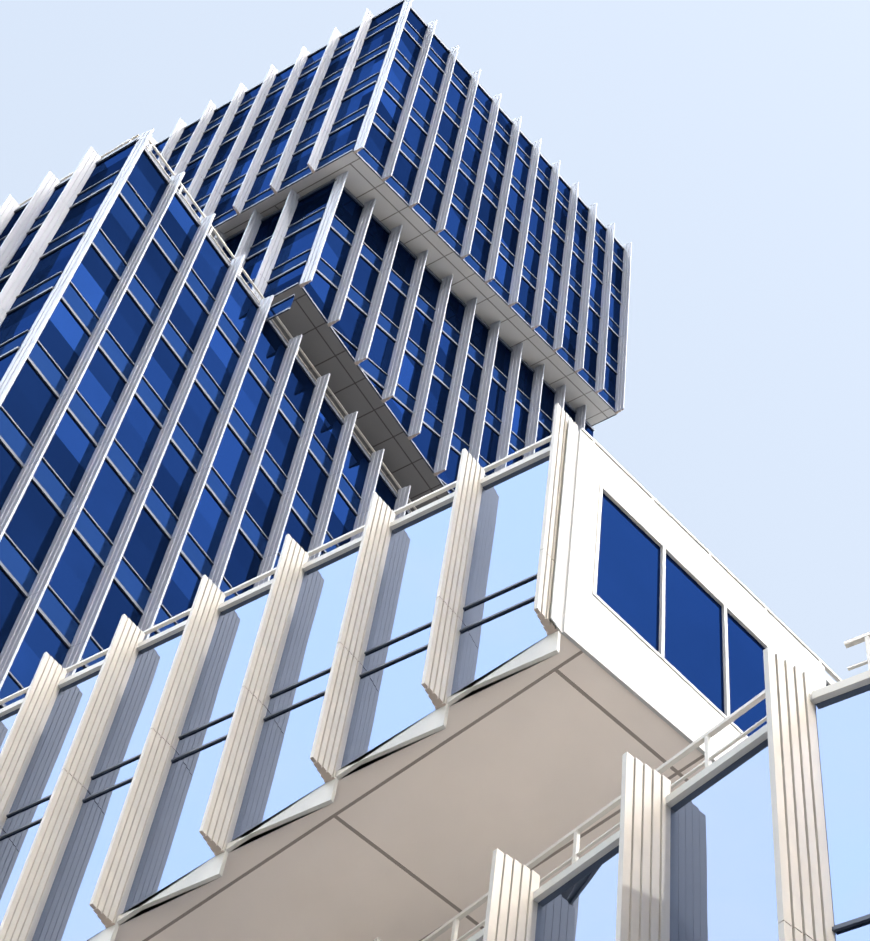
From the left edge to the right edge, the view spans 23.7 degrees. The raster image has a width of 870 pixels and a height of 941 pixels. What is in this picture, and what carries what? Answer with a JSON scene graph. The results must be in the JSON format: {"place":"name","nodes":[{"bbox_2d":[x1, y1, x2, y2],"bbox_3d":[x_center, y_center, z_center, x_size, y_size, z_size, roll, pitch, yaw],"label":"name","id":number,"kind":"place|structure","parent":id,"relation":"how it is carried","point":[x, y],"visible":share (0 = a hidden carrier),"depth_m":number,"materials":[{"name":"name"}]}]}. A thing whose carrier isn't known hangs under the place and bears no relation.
{"place":"outdoors","nodes":[
{"label":"outdoors","id":0,"kind":"place"},
{"bbox_2d":[0,0,869,681],"label":"sky","id":1,"kind":"structure","parent":0,"point":[726,141],"materials":[{"name":"blue"}]},
{"label":"ground","id":2,"kind":"structure","parent":0,"visible":0},
{"bbox_2d":[373,632,869,940],"bbox_3d":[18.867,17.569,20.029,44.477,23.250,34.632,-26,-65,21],"label":"building facade","id":3,"kind":"structure","parent":2,"relation":"on","point":[762,833],"depth_m":24.47,"materials":[{"name":"white glass"}]},
{"bbox_2d":[0,403,841,940],"bbox_3d":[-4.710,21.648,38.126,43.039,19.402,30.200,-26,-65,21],"label":"cantilevered building block","id":4,"kind":"structure","parent":3,"relation":"on","point":[384,727],"depth_m":31.17,"materials":[{"name":"white glass"}]},
{"bbox_2d":[0,128,416,708],"bbox_3d":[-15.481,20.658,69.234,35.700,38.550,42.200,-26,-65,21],"label":"block tower","id":5,"kind":"structure","parent":4,"relation":"on","point":[175,427],"depth_m":63.18,"materials":[{"name":"blue glass"}]},
{"bbox_2d":[213,171,594,512],"bbox_3d":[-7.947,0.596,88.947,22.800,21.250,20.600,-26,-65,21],"label":"block tower","id":6,"kind":"structure","parent":5,"relation":"on","point":[432,375],"depth_m":80.04,"materials":[{"name":"blue glass"}]},
{"bbox_2d":[145,0,631,425],"bbox_3d":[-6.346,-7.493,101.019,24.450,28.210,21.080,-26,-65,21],"label":"upper tower block","id":7,"kind":"structure","parent":6,"relation":"on","point":[398,113],"depth_m":92.86,"materials":[{"name":"blue glass"}]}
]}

